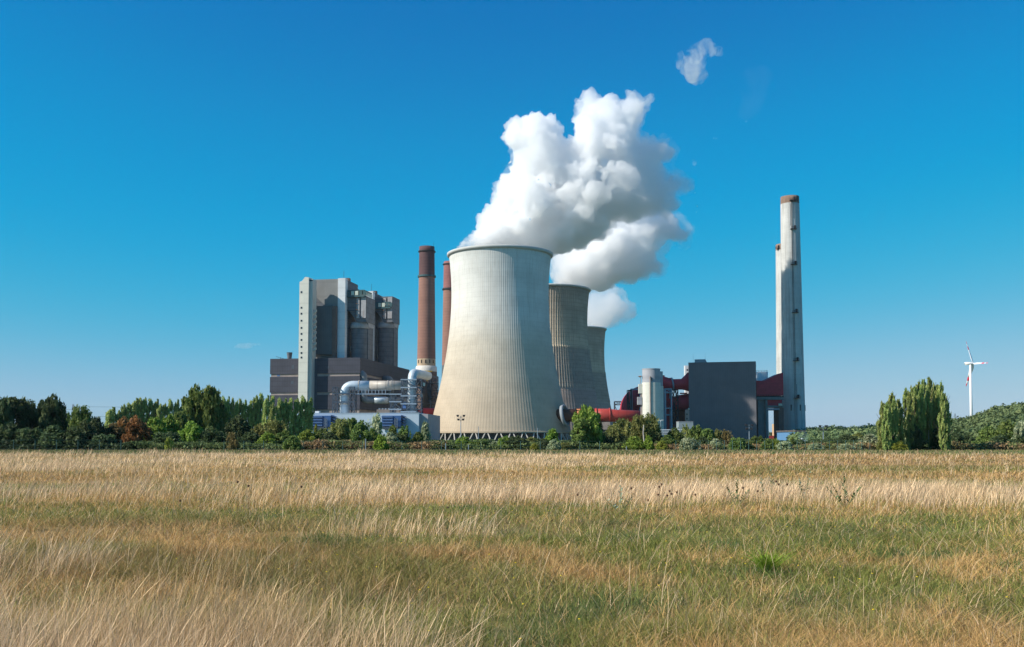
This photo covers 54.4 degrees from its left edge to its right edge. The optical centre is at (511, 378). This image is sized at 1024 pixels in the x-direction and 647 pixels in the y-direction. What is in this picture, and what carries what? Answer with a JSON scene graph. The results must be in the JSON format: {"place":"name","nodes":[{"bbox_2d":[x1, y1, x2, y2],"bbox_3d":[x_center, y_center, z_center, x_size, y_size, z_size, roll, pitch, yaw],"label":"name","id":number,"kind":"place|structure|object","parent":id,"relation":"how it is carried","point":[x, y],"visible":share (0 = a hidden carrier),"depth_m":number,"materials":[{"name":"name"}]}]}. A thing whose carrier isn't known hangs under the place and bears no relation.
{"place":"outdoors","nodes":[
{"label":"outdoors","id":0,"kind":"place"},
{"bbox_2d":[0,458,1020,490],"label":"tall dry grass","id":1,"kind":"structure","parent":0,"point":[55,466],"depth_m":54.59,"materials":[{"name":"beige plant"}]},
{"bbox_2d":[0,447,1022,465],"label":"tall dry grass","id":2,"kind":"structure","parent":0,"point":[531,458],"depth_m":86.12,"materials":[{"name":"beige plant"}]},
{"bbox_2d":[0,486,1023,538],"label":"short grass","id":3,"kind":"structure","parent":0,"point":[229,521],"depth_m":22.46,"materials":[{"name":"plant"}]},
{"bbox_2d":[0,442,1023,646],"bbox_3d":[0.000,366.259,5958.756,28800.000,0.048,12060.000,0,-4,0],"label":"ground","id":4,"kind":"structure","parent":0,"point":[504,627],"depth_m":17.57,"materials":[{"name":"plant"}]},
{"bbox_2d":[0,395,16,430],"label":"tree","id":5,"kind":"object","parent":4,"relation":"on","point":[7,414],"visible":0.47,"depth_m":171.38,"materials":[{"name":"green plant"}]},
{"bbox_2d":[0,422,24,449],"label":"shrub","id":6,"kind":"object","parent":4,"relation":"on","point":[7,432],"visible":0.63,"depth_m":166.97,"materials":[{"name":"green plant"}]},
{"bbox_2d":[7,397,39,438],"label":"tree","id":7,"kind":"object","parent":4,"relation":"on","point":[25,414],"visible":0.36,"depth_m":175.53,"materials":[{"name":"green plant"}]},
{"bbox_2d":[9,427,43,449],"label":"shrub","id":8,"kind":"object","parent":4,"relation":"on","point":[28,435],"visible":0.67,"depth_m":165.93,"materials":[{"name":"green plant"}]},
{"bbox_2d":[33,424,69,449],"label":"shrub","id":9,"kind":"object","parent":4,"relation":"on","point":[51,436],"visible":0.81,"depth_m":164.88,"materials":[{"name":"green plant"}]},
{"bbox_2d":[37,393,66,433],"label":"tree","id":10,"kind":"object","parent":4,"relation":"on","point":[52,411],"visible":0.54,"depth_m":177.02,"materials":[{"name":"green plant"}]},
{"bbox_2d":[0,440,137,449],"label":"undergrowth","id":11,"kind":"object","parent":4,"relation":"on","point":[119,446],"visible":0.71,"depth_m":165.13,"materials":[{"name":"green plant"}]},
{"bbox_2d":[59,426,88,449],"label":"shrub","id":12,"kind":"object","parent":4,"relation":"on","point":[74,435],"visible":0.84,"depth_m":165.50,"materials":[{"name":"green plant"}]},
{"bbox_2d":[67,404,92,428],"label":"tree","id":13,"kind":"object","parent":4,"relation":"on","point":[77,415],"visible":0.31,"depth_m":175.10,"materials":[{"name":"green plant"}]},
{"bbox_2d":[76,419,97,440],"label":"tree","id":14,"kind":"object","parent":4,"relation":"on","point":[89,429],"visible":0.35,"depth_m":168.93,"materials":[{"name":"green plant"}]},
{"bbox_2d":[89,416,107,435],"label":"tree","id":15,"kind":"object","parent":4,"relation":"on","point":[98,424],"visible":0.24,"depth_m":173.07,"materials":[{"name":"green plant"}]},
{"bbox_2d":[88,433,118,449],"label":"shrub","id":16,"kind":"object","parent":4,"relation":"on","point":[109,438],"visible":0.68,"depth_m":166.61,"materials":[{"name":"green plant"}]},
{"bbox_2d":[104,406,115,427],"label":"poplar","id":17,"kind":"object","parent":4,"relation":"on","point":[110,415],"visible":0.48,"depth_m":325.04,"materials":[{"name":"green plant"}]},
{"bbox_2d":[106,423,124,442],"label":"tree","id":18,"kind":"object","parent":4,"relation":"on","point":[114,429],"visible":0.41,"depth_m":174.84,"materials":[{"name":"green plant"}]},
{"bbox_2d":[120,415,152,442],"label":"tree","id":19,"kind":"object","parent":4,"relation":"on","point":[139,430],"visible":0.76,"depth_m":172.70,"materials":[{"name":"orange plant"}]},
{"bbox_2d":[147,417,166,437],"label":"tree","id":20,"kind":"object","parent":4,"relation":"on","point":[155,425],"visible":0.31,"depth_m":179.14,"materials":[{"name":"green plant"}]},
{"bbox_2d":[150,431,183,449],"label":"shrub","id":21,"kind":"object","parent":4,"relation":"on","point":[160,437],"visible":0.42,"depth_m":170.61,"materials":[{"name":"green plant"}]},
{"bbox_2d":[162,413,181,432],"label":"tree","id":22,"kind":"object","parent":4,"relation":"on","point":[172,424],"visible":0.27,"depth_m":185.22,"materials":[{"name":"green plant"}]},
{"bbox_2d":[177,421,203,441],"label":"tree","id":23,"kind":"object","parent":4,"relation":"on","point":[192,431],"visible":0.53,"depth_m":178.67,"materials":[{"name":"green plant"}]},
{"bbox_2d":[181,383,207,426],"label":"tree","id":24,"kind":"object","parent":4,"relation":"on","point":[188,407],"visible":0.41,"depth_m":196.48,"materials":[{"name":"green plant"}]},
{"bbox_2d":[193,385,231,441],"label":"tree","id":25,"kind":"object","parent":4,"relation":"on","point":[214,414],"visible":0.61,"depth_m":196.55,"materials":[{"name":"green plant"}]},
{"bbox_2d":[196,426,229,442],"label":"shrub","id":26,"kind":"object","parent":4,"relation":"on","point":[210,434],"visible":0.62,"depth_m":178.43,"materials":[{"name":"green plant"}]},
{"bbox_2d":[128,440,310,449],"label":"undergrowth","id":27,"kind":"object","parent":4,"relation":"on","point":[148,445],"visible":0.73,"depth_m":167.23,"materials":[{"name":"green plant"}]},
{"bbox_2d":[226,432,239,449],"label":"shrub","id":28,"kind":"object","parent":4,"relation":"on","point":[233,441],"visible":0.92,"depth_m":161.27,"materials":[{"name":"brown plant"}]},
{"bbox_2d":[223,414,250,441],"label":"tree","id":29,"kind":"object","parent":4,"relation":"on","point":[239,426],"visible":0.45,"depth_m":185.05,"materials":[{"name":"green plant"}]},
{"bbox_2d":[237,430,259,443],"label":"shrub","id":30,"kind":"object","parent":4,"relation":"on","point":[252,436],"visible":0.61,"depth_m":182.58,"materials":[{"name":"green plant"}]},
{"bbox_2d":[251,395,259,427],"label":"poplar","id":31,"kind":"object","parent":4,"relation":"on","point":[256,405],"visible":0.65,"depth_m":292.43,"materials":[{"name":"green plant"}]},
{"bbox_2d":[261,394,269,425],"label":"poplar","id":32,"kind":"object","parent":4,"relation":"on","point":[266,407],"visible":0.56,"depth_m":285.46,"materials":[{"name":"green plant"}]},
{"bbox_2d":[260,419,290,443],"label":"tree","id":33,"kind":"object","parent":4,"relation":"on","point":[274,427],"visible":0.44,"depth_m":188.57,"materials":[{"name":"green plant"}]},
{"bbox_2d":[287,398,295,433],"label":"poplar","id":34,"kind":"object","parent":4,"relation":"on","point":[290,414],"visible":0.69,"depth_m":253.30,"materials":[{"name":"green plant"}]},
{"bbox_2d":[282,435,302,449],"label":"shrub","id":35,"kind":"object","parent":4,"relation":"on","point":[292,442],"visible":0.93,"depth_m":159.04,"materials":[{"name":"green plant"}]},
{"bbox_2d":[292,398,300,436],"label":"poplar","id":36,"kind":"object","parent":4,"relation":"on","point":[296,426],"visible":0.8,"depth_m":254.37,"materials":[{"name":"green plant"}]},
{"bbox_2d":[299,395,306,432],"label":"poplar","id":37,"kind":"object","parent":4,"relation":"on","point":[302,420],"visible":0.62,"depth_m":255.39,"materials":[{"name":"green plant"}]},
{"bbox_2d":[296,429,316,440],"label":"shrub","id":38,"kind":"object","parent":4,"relation":"on","point":[307,434],"visible":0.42,"depth_m":178.62,"materials":[{"name":"green plant"}]},
{"bbox_2d":[298,277,316,411],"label":"stair tower","id":39,"kind":"structure","parent":4,"relation":"on","point":[307,325],"depth_m":603.25,"materials":[{"name":"white concrete"}]},
{"bbox_2d":[304,397,314,432],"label":"poplar","id":40,"kind":"object","parent":4,"relation":"on","point":[309,413],"visible":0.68,"depth_m":256.19,"materials":[{"name":"green plant"}]},
{"bbox_2d":[270,352,408,412],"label":"turbine hall","id":41,"kind":"structure","parent":4,"relation":"on","point":[330,373],"depth_m":608.33,"materials":[{"name":"metal"}]},
{"bbox_2d":[316,278,374,360],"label":"boiler house","id":42,"kind":"structure","parent":41,"relation":"on","point":[345,314],"depth_m":615.75,"materials":[{"name":"grey metal"}]},
{"bbox_2d":[365,284,399,366],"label":"boiler house","id":43,"kind":"structure","parent":41,"relation":"on","point":[385,330],"depth_m":671.57,"materials":[{"name":"grey metal"}]},
{"bbox_2d":[360,370,406,404],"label":"return pipe","id":44,"kind":"object","parent":41,"relation":"attached to","point":[373,400],"visible":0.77,"depth_m":603.94,"materials":[{"name":"silver metal"}]},
{"bbox_2d":[328,418,350,439],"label":"tree","id":45,"kind":"object","parent":4,"relation":"on","point":[340,429],"visible":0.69,"depth_m":182.89,"materials":[{"name":"green plant"}]},
{"bbox_2d":[350,420,371,440],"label":"tree","id":46,"kind":"object","parent":4,"relation":"on","point":[361,428],"visible":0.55,"depth_m":178.66,"materials":[{"name":"green plant"}]},
{"bbox_2d":[297,411,439,439],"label":"silver hall","id":47,"kind":"structure","parent":4,"relation":"on","point":[413,422],"depth_m":500.40,"materials":[{"name":"silver metal"}]},
{"bbox_2d":[332,380,406,412],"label":"flue pipe","id":48,"kind":"object","parent":47,"relation":"attached to","point":[344,402],"visible":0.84,"depth_m":546.50,"materials":[{"name":"silver metal"}]},
{"bbox_2d":[389,369,431,412],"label":"flue pipe","id":49,"kind":"object","parent":47,"relation":"attached to","point":[412,402],"visible":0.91,"depth_m":528.09,"materials":[{"name":"silver metal"}]},
{"bbox_2d":[300,439,448,449],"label":"undergrowth","id":50,"kind":"object","parent":4,"relation":"on","point":[322,444],"visible":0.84,"depth_m":166.40,"materials":[{"name":"green plant"}]},
{"bbox_2d":[367,411,384,436],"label":"tree","id":51,"kind":"object","parent":4,"relation":"on","point":[376,424],"visible":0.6,"depth_m":189.12,"materials":[{"name":"green plant"}]},
{"bbox_2d":[372,434,389,449],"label":"shrub","id":52,"kind":"object","parent":4,"relation":"on","point":[382,441],"visible":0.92,"depth_m":159.03,"materials":[{"name":"green plant"}]},
{"bbox_2d":[416,245,436,408],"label":"brick chimney","id":53,"kind":"object","parent":4,"relation":"on","point":[426,357],"visible":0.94,"depth_m":779.18,"materials":[{"name":"red brick"}]},
{"bbox_2d":[417,371,438,407],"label":"chimney scaffold","id":54,"kind":"object","parent":4,"relation":"on","point":[428,397],"visible":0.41,"depth_m":760.17,"materials":[{"name":"grey metal"}]},
{"bbox_2d":[442,261,450,374],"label":"brick chimney","id":55,"kind":"object","parent":4,"relation":"on","point":[446,288],"visible":0.38,"depth_m":849.80,"materials":[{"name":"red brick"}]},
{"bbox_2d":[433,244,572,440],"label":"cooling tower","id":56,"kind":"structure","parent":4,"relation":"on","point":[499,379],"depth_m":594.02,"materials":[{"name":"concrete"}]},
{"bbox_2d":[0,559,1023,646],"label":"tall dry grass","id":57,"kind":"structure","parent":4,"relation":"on","point":[88,638],"depth_m":7.54,"materials":[{"name":"beige plant"}]},
{"bbox_2d":[6,498,1020,646],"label":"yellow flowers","id":58,"kind":"object","parent":4,"relation":"on","point":[599,545],"visible":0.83,"depth_m":13.64,"materials":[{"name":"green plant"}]},
{"bbox_2d":[504,435,529,449],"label":"tree","id":59,"kind":"object","parent":4,"relation":"on","point":[516,440],"visible":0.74,"depth_m":166.61,"materials":[{"name":"green plant"}]},
{"bbox_2d":[431,441,625,449],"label":"undergrowth","id":60,"kind":"object","parent":4,"relation":"on","point":[589,446],"visible":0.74,"depth_m":166.15,"materials":[{"name":"green plant"}]},
{"bbox_2d":[135,437,980,444],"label":"undergrowth","id":61,"kind":"object","parent":4,"relation":"on","point":[800,441],"visible":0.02,"depth_m":203.04,"materials":[{"name":"green plant"}]},
{"bbox_2d":[549,283,598,439],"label":"cooling tower","id":62,"kind":"structure","parent":4,"relation":"on","point":[568,308],"depth_m":743.43,"materials":[{"name":"concrete"}]},
{"bbox_2d":[569,415,592,448],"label":"tree","id":63,"kind":"object","parent":4,"relation":"on","point":[581,425],"visible":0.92,"depth_m":166.96,"materials":[{"name":"green plant"}]},
{"bbox_2d":[572,404,602,449],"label":"tree","id":64,"kind":"object","parent":4,"relation":"on","point":[593,417],"visible":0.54,"depth_m":168.58,"materials":[{"name":"green plant"}]},
{"bbox_2d":[556,408,640,431],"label":"raw gas pipe","id":65,"kind":"object","parent":4,"relation":"on","point":[609,415],"visible":0.42,"depth_m":594.60,"materials":[{"name":"metal"}]},
{"bbox_2d":[587,326,612,425],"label":"cooling tower","id":66,"kind":"structure","parent":4,"relation":"on","point":[596,338],"depth_m":1024.21,"materials":[{"name":"concrete"}]},
{"bbox_2d":[613,418,631,437],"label":"tree","id":67,"kind":"object","parent":4,"relation":"on","point":[620,423],"visible":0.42,"depth_m":184.77,"materials":[{"name":"green plant"}]},
{"bbox_2d":[621,436,644,449],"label":"shrub","id":68,"kind":"object","parent":4,"relation":"on","point":[633,443],"visible":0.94,"depth_m":164.77,"materials":[{"name":"green plant"}]},
{"bbox_2d":[629,414,651,441],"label":"tree","id":69,"kind":"object","parent":4,"relation":"on","point":[636,429],"visible":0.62,"depth_m":170.82,"materials":[{"name":"green plant"}]},
{"bbox_2d":[637,368,660,427],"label":"silo","id":70,"kind":"object","parent":4,"relation":"on","point":[649,391],"visible":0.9,"depth_m":551.42,"materials":[{"name":"metal"}]},
{"bbox_2d":[645,412,661,440],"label":"tree","id":71,"kind":"object","parent":4,"relation":"on","point":[652,423],"visible":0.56,"depth_m":171.46,"materials":[{"name":"green plant"}]},
{"bbox_2d":[620,372,688,433],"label":"red ductwork","id":72,"kind":"object","parent":4,"relation":"on","point":[676,406],"visible":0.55,"depth_m":672.65,"materials":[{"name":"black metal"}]},
{"bbox_2d":[660,371,663,436],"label":"silo","id":73,"kind":"object","parent":4,"relation":"on","point":[662,403],"visible":0.2,"depth_m":572.65,"materials":[{"name":"metal"}]},
{"bbox_2d":[679,437,700,449],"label":"shrub","id":74,"kind":"object","parent":4,"relation":"on","point":[686,443],"visible":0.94,"depth_m":160.84,"materials":[{"name":"green plant"}]},
{"bbox_2d":[686,424,703,440],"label":"tree","id":75,"kind":"object","parent":4,"relation":"on","point":[694,432],"visible":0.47,"depth_m":175.13,"materials":[{"name":"green plant"}]},
{"bbox_2d":[728,437,746,449],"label":"shrub","id":76,"kind":"object","parent":4,"relation":"on","point":[736,444],"visible":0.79,"depth_m":163.95,"materials":[{"name":"green plant"}]},
{"bbox_2d":[618,442,877,449],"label":"undergrowth","id":77,"kind":"object","parent":4,"relation":"on","point":[869,446],"visible":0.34,"depth_m":167.33,"materials":[{"name":"green plant"}]},
{"bbox_2d":[714,549,819,572],"bbox_3d":[3.184,2.474,13.558,1.690,0.316,1.919,2,-4,-32],"label":"bright grass tuft","id":78,"kind":"object","parent":4,"relation":"on","point":[767,559],"visible":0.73,"depth_m":13.41,"materials":[{"name":"green plant"}]},
{"bbox_2d":[756,373,783,438],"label":"flue bridge","id":79,"kind":"structure","parent":4,"relation":"on","point":[769,394],"depth_m":678.67,"materials":[{"name":"red metal"}]},
{"bbox_2d":[775,243,781,373],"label":"concrete chimney","id":80,"kind":"object","parent":4,"relation":"on","point":[778,314],"visible":0.13,"depth_m":866.86,"materials":[{"name":"white concrete"}]},
{"bbox_2d":[780,195,805,429],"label":"concrete chimney","id":81,"kind":"object","parent":4,"relation":"on","point":[793,401],"visible":0.85,"depth_m":700.28,"materials":[{"name":"white concrete"}]},
{"bbox_2d":[785,423,904,440],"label":"woods","id":82,"kind":"object","parent":4,"relation":"on","point":[835,432],"visible":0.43,"depth_m":512.32,"materials":[{"name":"green plant"}]},
{"bbox_2d":[875,400,884,442],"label":"poplar","id":83,"kind":"object","parent":4,"relation":"on","point":[879,421],"visible":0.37,"depth_m":161.66,"materials":[{"name":"green plant"}]},
{"bbox_2d":[881,402,892,450],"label":"poplar","id":84,"kind":"object","parent":4,"relation":"on","point":[886,433],"visible":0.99,"depth_m":154.54,"materials":[{"name":"green plant"}]},
{"bbox_2d":[889,397,900,444],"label":"poplar","id":85,"kind":"object","parent":4,"relation":"on","point":[894,422],"visible":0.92,"depth_m":155.53,"materials":[{"name":"green plant"}]},
{"bbox_2d":[897,407,905,446],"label":"poplar","id":86,"kind":"object","parent":4,"relation":"on","point":[902,422],"visible":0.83,"depth_m":156.56,"materials":[{"name":"green plant"}]},
{"bbox_2d":[903,391,917,449],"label":"poplar","id":87,"kind":"object","parent":4,"relation":"on","point":[909,425],"visible":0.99,"depth_m":157.49,"materials":[{"name":"green plant"}]},
{"bbox_2d":[910,386,923,436],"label":"poplar","id":88,"kind":"object","parent":4,"relation":"on","point":[917,417],"visible":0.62,"depth_m":158.73,"materials":[{"name":"green plant"}]},
{"bbox_2d":[909,423,924,450],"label":"tree","id":89,"kind":"object","parent":4,"relation":"on","point":[918,438],"visible":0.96,"depth_m":157.08,"materials":[{"name":"green plant"}]},
{"bbox_2d":[917,384,927,445],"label":"poplar","id":90,"kind":"object","parent":4,"relation":"on","point":[921,394],"visible":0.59,"depth_m":159.56,"materials":[{"name":"green plant"}]},
{"bbox_2d":[924,409,932,449],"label":"tree","id":91,"kind":"object","parent":4,"relation":"on","point":[928,430],"visible":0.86,"depth_m":159.60,"materials":[{"name":"green plant"}]},
{"bbox_2d":[930,387,938,430],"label":"poplar","id":92,"kind":"object","parent":4,"relation":"on","point":[934,414],"visible":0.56,"depth_m":161.64,"materials":[{"name":"green plant"}]},
{"bbox_2d":[935,390,951,449],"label":"poplar","id":93,"kind":"object","parent":4,"relation":"on","point":[943,429],"visible":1,"depth_m":154.55,"materials":[{"name":"green plant"}]},
{"bbox_2d":[964,342,983,415],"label":"wind turbine","id":94,"kind":"object","parent":4,"relation":"on","point":[971,368],"visible":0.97,"depth_m":1502.13,"materials":[{"name":"white metal"}]},
{"bbox_2d":[976,426,994,441],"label":"tree","id":95,"kind":"object","parent":4,"relation":"on","point":[986,433],"visible":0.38,"depth_m":189.03,"materials":[{"name":"green plant"}]},
{"bbox_2d":[949,440,1023,449],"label":"undergrowth","id":96,"kind":"object","parent":4,"relation":"on","point":[991,445],"visible":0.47,"depth_m":165.73,"materials":[{"name":"green plant"}]},
{"bbox_2d":[990,419,1015,439],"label":"tree","id":97,"kind":"object","parent":4,"relation":"on","point":[1007,427],"visible":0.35,"depth_m":182.83,"materials":[{"name":"green plant"}]},
{"bbox_2d":[0,591,1023,646],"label":"short grass","id":98,"kind":"structure","parent":0,"point":[738,635],"depth_m":8.70,"materials":[{"name":"plant"}]},
{"bbox_2d":[0,472,1023,536],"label":"tall dry grass","id":99,"kind":"structure","parent":0,"point":[915,492],"depth_m":28.80,"materials":[{"name":"beige plant"}]},
{"bbox_2d":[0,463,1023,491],"bbox_3d":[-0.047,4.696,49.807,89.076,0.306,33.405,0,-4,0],"label":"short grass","id":100,"kind":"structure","parent":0,"point":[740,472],"depth_m":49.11,"materials":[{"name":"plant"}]},
{"bbox_2d":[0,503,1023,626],"bbox_3d":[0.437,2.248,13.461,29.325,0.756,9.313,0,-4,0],"label":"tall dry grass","id":101,"kind":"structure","parent":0,"point":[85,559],"depth_m":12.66,"materials":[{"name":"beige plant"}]},
{"bbox_2d":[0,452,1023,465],"bbox_3d":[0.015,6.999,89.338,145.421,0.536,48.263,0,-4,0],"label":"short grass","id":102,"kind":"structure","parent":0,"point":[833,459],"depth_m":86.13,"materials":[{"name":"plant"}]},
{"bbox_2d":[0,449,1023,454],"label":"verge grass","id":103,"kind":"structure","parent":0,"point":[631,452],"depth_m":136.98,"materials":[{"name":"plant"}]},
{"bbox_2d":[0,0,1023,431],"label":"sky","id":104,"kind":"structure","parent":0,"point":[173,173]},
{"bbox_2d":[688,359,756,439],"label":"grey box building","id":105,"kind":"structure","parent":0,"point":[722,396],"depth_m":657.91,"materials":[{"name":"grey metal"}]},
{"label":"hill","id":106,"kind":"structure","parent":0,"visible":0},
{"bbox_2d":[949,402,1023,437],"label":"wooded hill","id":107,"kind":"structure","parent":106,"relation":"on","point":[972,425],"depth_m":350.62,"materials":[{"name":"green plant"}]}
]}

